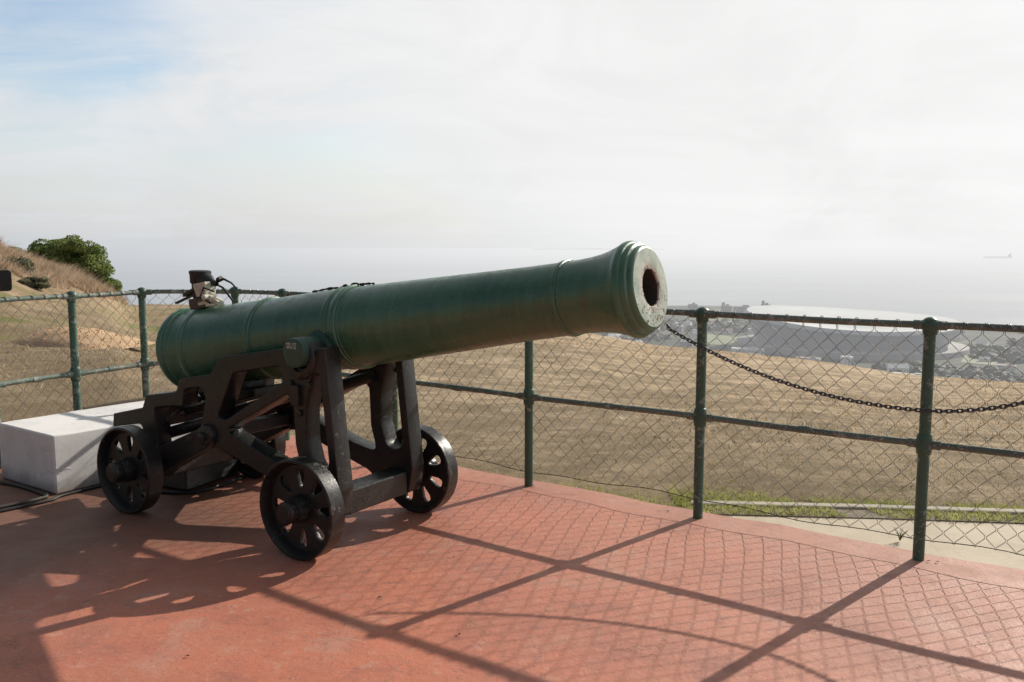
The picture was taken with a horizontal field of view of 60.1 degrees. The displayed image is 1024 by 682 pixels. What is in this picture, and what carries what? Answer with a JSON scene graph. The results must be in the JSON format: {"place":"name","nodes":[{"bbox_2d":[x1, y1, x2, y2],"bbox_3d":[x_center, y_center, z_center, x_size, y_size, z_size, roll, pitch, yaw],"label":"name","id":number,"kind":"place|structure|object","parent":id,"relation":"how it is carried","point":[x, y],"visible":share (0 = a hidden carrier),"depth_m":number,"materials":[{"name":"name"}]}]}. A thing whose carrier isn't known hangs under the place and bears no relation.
{"place":"outdoors","nodes":[
{"label":"outdoors","id":0,"kind":"place"},
{"bbox_2d":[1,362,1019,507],"bbox_3d":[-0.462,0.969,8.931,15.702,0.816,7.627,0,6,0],"label":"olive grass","id":1,"kind":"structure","parent":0,"point":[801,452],"depth_m":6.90,"materials":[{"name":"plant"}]},
{"bbox_2d":[0,435,1023,681],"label":"platform","id":2,"kind":"structure","parent":0,"point":[510,579],"depth_m":3.70,"materials":[{"name":"red paint"}]},
{"bbox_2d":[0,480,48,508],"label":"floor conduit","id":3,"kind":"object","parent":2,"relation":"on","point":[44,495],"visible":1,"depth_m":5.12,"materials":[{"name":"grey metal"}]},
{"bbox_2d":[0,482,120,512],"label":"floor cable","id":4,"kind":"object","parent":2,"relation":"on","point":[49,500],"visible":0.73,"depth_m":5.05,"materials":[{"name":"black rubber"}]},
{"bbox_2d":[0,400,188,493],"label":"concrete block","id":5,"kind":"structure","parent":2,"relation":"on","point":[55,454],"depth_m":5.35,"materials":[{"name":"white concrete"}]},
{"bbox_2d":[83,398,144,408],"bbox_3d":[-2.724,0.427,6.190,0.019,0.026,0.551,5,8,37],"label":"wooden stick","id":6,"kind":"object","parent":5,"relation":"on","point":[114,403],"visible":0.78,"depth_m":6.14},
{"bbox_2d":[0,287,229,468],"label":"chain link fence","id":7,"kind":"object","parent":2,"relation":"on","point":[76,372],"visible":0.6,"depth_m":6.28,"materials":[{"name":"grey metal"}]},
{"bbox_2d":[113,459,239,490],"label":"concrete block","id":8,"kind":"structure","parent":2,"relation":"on","point":[191,479],"depth_m":5.35,"materials":[{"name":"grey concrete"}]},
{"bbox_2d":[118,474,247,494],"bbox_3d":[-2.096,0.847,5.607,0.820,0.020,0.700,3,7,25],"label":"coiled cable","id":9,"kind":"object","parent":2,"relation":"on","point":[203,489],"visible":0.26,"depth_m":5.26,"materials":[{"name":"black rubber"}]},
{"bbox_2d":[97,241,667,560],"bbox_3d":[-0.774,0.241,4.465,3.216,1.480,1.102,4,7,33],"label":"cannon","id":10,"kind":"object","parent":2,"relation":"on","point":[221,366],"visible":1,"depth_m":4.29,"materials":[{"name":"green paint"}]},
{"bbox_2d":[175,270,236,309],"bbox_3d":[-1.727,-0.289,5.021,0.481,0.224,0.164,6,9,43],"label":"firing device","id":11,"kind":"object","parent":10,"relation":"attached to","point":[202,291],"visible":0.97,"depth_m":4.97,"materials":[{"name":"silver metal"}]},
{"bbox_2d":[312,282,374,292],"bbox_3d":[-0.850,-0.269,4.457,0.420,0.063,0.037,4,7,32],"label":"lashed cable","id":12,"kind":"object","parent":10,"relation":"on","point":[345,285],"visible":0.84,"depth_m":4.44,"materials":[{"name":"black rubber"}]},
{"bbox_2d":[230,286,1023,560],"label":"chain link fence","id":13,"kind":"object","parent":2,"relation":"on","point":[924,443],"visible":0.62,"depth_m":4.52,"materials":[{"name":"grey metal"}]},
{"bbox_2d":[666,323,1023,413],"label":"chain","id":14,"kind":"object","parent":13,"relation":"hanging from","point":[989,408],"visible":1,"depth_m":4.22,"materials":[{"name":"metal"}]},
{"bbox_2d":[0,254,1023,508],"bbox_3d":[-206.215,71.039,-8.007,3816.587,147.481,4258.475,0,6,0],"label":"hillside ground","id":15,"kind":"structure","parent":0,"point":[426,366],"depth_m":10.38,"materials":[{"name":"brown plant"}]},
{"bbox_2d":[0,270,11,290],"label":"sign panel","id":16,"kind":"object","parent":15,"relation":"on","point":[5,280],"visible":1,"depth_m":13.85,"materials":[{"name":"black metal"}]},
{"bbox_2d":[2,256,34,273],"bbox_3d":[-13.184,-1.927,23.399,1.114,0.647,0.866,0,6,0],"label":"green bush","id":17,"kind":"object","parent":15,"relation":"on","point":[24,261],"visible":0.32,"depth_m":23.41,"materials":[{"name":"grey plant"}]},
{"bbox_2d":[18,276,51,288],"bbox_3d":[-11.861,-1.321,22.038,0.758,0.590,0.749,-3,7,-26],"label":"green bush","id":18,"kind":"object","parent":15,"relation":"on","point":[36,282],"visible":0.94,"depth_m":21.86,"materials":[{"name":"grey plant"}]},
{"bbox_2d":[0,236,129,306],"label":"dry brush","id":19,"kind":"object","parent":15,"relation":"on","point":[60,275],"visible":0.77,"depth_m":24.88,"materials":[{"name":"brown plant"}]},
{"bbox_2d":[9,234,122,291],"bbox_3d":[-15.626,-2.428,30.620,4.175,2.514,1.704,-1,6,-8],"label":"bush","id":20,"kind":"object","parent":15,"relation":"on","point":[70,249],"visible":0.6,"depth_m":30.24,"materials":[{"name":"green plant"}]},
{"bbox_2d":[11,326,155,348],"bbox_3d":[-7.605,-0.086,15.513,2.237,0.334,1.638,2,7,18],"label":"dirt patch","id":21,"kind":"object","parent":15,"relation":"on","point":[60,334],"visible":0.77,"depth_m":15.14,"materials":[{"name":"brown soil"}]},
{"bbox_2d":[97,275,115,286],"bbox_3d":[-13.988,-1.869,30.431,0.723,0.789,0.638,0,6,0],"label":"green bush","id":22,"kind":"object","parent":15,"relation":"on","point":[110,281],"visible":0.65,"depth_m":30.29,"materials":[{"name":"green plant"}]},
{"bbox_2d":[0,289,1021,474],"bbox_3d":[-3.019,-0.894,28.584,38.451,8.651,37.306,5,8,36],"label":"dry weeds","id":23,"kind":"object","parent":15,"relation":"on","point":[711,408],"visible":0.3,"depth_m":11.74,"materials":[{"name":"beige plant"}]},
{"bbox_2d":[606,333,623,336],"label":"house","id":24,"kind":"structure","parent":15,"relation":"on","point":[616,334],"depth_m":1297.70,"materials":[{"name":"white"}]},
{"bbox_2d":[676,325,683,331],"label":"house","id":25,"kind":"structure","parent":15,"relation":"on","point":[679,329],"depth_m":1441.23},
{"bbox_2d":[677,322,691,328],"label":"house","id":26,"kind":"structure","parent":15,"relation":"on","point":[685,324],"depth_m":1493.68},
{"bbox_2d":[680,339,691,345],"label":"house","id":27,"kind":"structure","parent":15,"relation":"on","point":[684,342],"depth_m":1241.92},
{"bbox_2d":[688,302,697,309],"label":"apartment block","id":28,"kind":"structure","parent":15,"relation":"on","point":[693,305],"depth_m":1857.03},
{"bbox_2d":[721,302,731,311],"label":"apartment block","id":29,"kind":"structure","parent":15,"relation":"on","point":[726,308],"depth_m":1823.83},
{"bbox_2d":[722,328,732,333],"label":"house","id":30,"kind":"structure","parent":15,"relation":"on","point":[729,330],"depth_m":1403.63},
{"bbox_2d":[733,305,751,312],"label":"apartment block","id":31,"kind":"structure","parent":15,"relation":"on","point":[742,309],"depth_m":1834.72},
{"bbox_2d":[731,347,764,354],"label":"house","id":32,"kind":"structure","parent":15,"relation":"on","point":[747,349],"depth_m":1140.59,"materials":[{"name":"white"}]},
{"bbox_2d":[557,475,1023,522],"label":"fresh grass","id":33,"kind":"structure","parent":15,"relation":"on","point":[681,502],"depth_m":5.29,"materials":[{"name":"green plant"}]},
{"bbox_2d":[795,356,820,361],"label":"house","id":34,"kind":"structure","parent":15,"relation":"on","point":[811,358],"depth_m":1066.76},
{"bbox_2d":[593,318,1023,382],"bbox_3d":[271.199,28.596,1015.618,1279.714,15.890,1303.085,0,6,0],"label":"woodland","id":35,"kind":"object","parent":15,"relation":"on","point":[992,353],"visible":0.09,"depth_m":1096.65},
{"bbox_2d":[840,355,852,365],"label":"house","id":36,"kind":"structure","parent":15,"relation":"on","point":[844,361],"depth_m":1037.68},
{"bbox_2d":[736,305,969,360],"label":"stadium","id":37,"kind":"object","parent":15,"relation":"on","point":[895,338],"visible":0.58,"depth_m":1142.47},
{"bbox_2d":[690,500,1023,514],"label":"kerb","id":38,"kind":"structure","parent":15,"relation":"on","point":[909,507],"depth_m":5.17,"materials":[{"name":"concrete"}]},
{"bbox_2d":[886,364,909,372],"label":"house","id":39,"kind":"structure","parent":15,"relation":"on","point":[903,367],"depth_m":974.36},
{"bbox_2d":[954,333,964,340],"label":"house","id":40,"kind":"structure","parent":15,"relation":"on","point":[960,337],"depth_m":1307.81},
{"bbox_2d":[976,341,988,343],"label":"house","id":41,"kind":"structure","parent":15,"relation":"on","point":[982,342],"depth_m":1232.02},
{"bbox_2d":[979,356,989,361],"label":"house","id":42,"kind":"structure","parent":15,"relation":"on","point":[981,358],"depth_m":1074.92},
{"bbox_2d":[994,364,1016,369],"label":"house","id":43,"kind":"structure","parent":15,"relation":"on","point":[1002,366],"depth_m":1010.69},
{"bbox_2d":[1009,347,1023,355],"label":"house","id":44,"kind":"structure","parent":15,"relation":"on","point":[1017,349],"depth_m":1118.57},
{"bbox_2d":[0,0,1023,248],"label":"sky","id":45,"kind":"structure","parent":0,"point":[125,124],"materials":[{"name":"white"}]},
{"bbox_2d":[21,248,1023,324],"bbox_3d":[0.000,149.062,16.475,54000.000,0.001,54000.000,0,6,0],"label":"sea","id":46,"kind":"structure","parent":0,"point":[968,285],"depth_m":4706.65,"materials":[{"name":"liquid"}]},
{"bbox_2d":[983,253,1011,257],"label":"cargo ship","id":47,"kind":"object","parent":46,"relation":"on","point":[1009,256],"visible":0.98,"depth_m":8807.28,"materials":[{"name":"paint"}]},
{"bbox_2d":[531,248,665,249],"bbox_3d":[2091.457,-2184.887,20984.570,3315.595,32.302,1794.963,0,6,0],"label":"island","id":48,"kind":"structure","parent":0,"point":[583,249],"depth_m":20398.90,"materials":[{"name":"grey"}]},
{"bbox_2d":[707,333,737,345],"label":"lawn","id":49,"kind":"structure","parent":0,"point":[724,339],"depth_m":1320.76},
{"bbox_2d":[722,515,1023,569],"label":"path","id":50,"kind":"structure","parent":0,"point":[954,533],"depth_m":4.72,"materials":[{"name":"concrete"}]},
{"bbox_2d":[683,505,1023,523],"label":"leaf litter strip","id":51,"kind":"object","parent":50,"relation":"on","point":[859,513],"visible":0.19,"depth_m":5.04,"materials":[{"name":"green plant"}]},
{"bbox_2d":[893,527,907,540],"bbox_3d":[2.019,1.002,4.613,0.080,0.076,0.078,-3,7,-27],"label":"weed","id":52,"kind":"object","parent":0,"point":[900,537],"visible":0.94,"depth_m":4.61,"materials":[{"name":"green plant"}]},
{"bbox_2d":[961,355,998,364],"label":"lawn","id":53,"kind":"structure","parent":0,"point":[973,360],"depth_m":1075.34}
]}

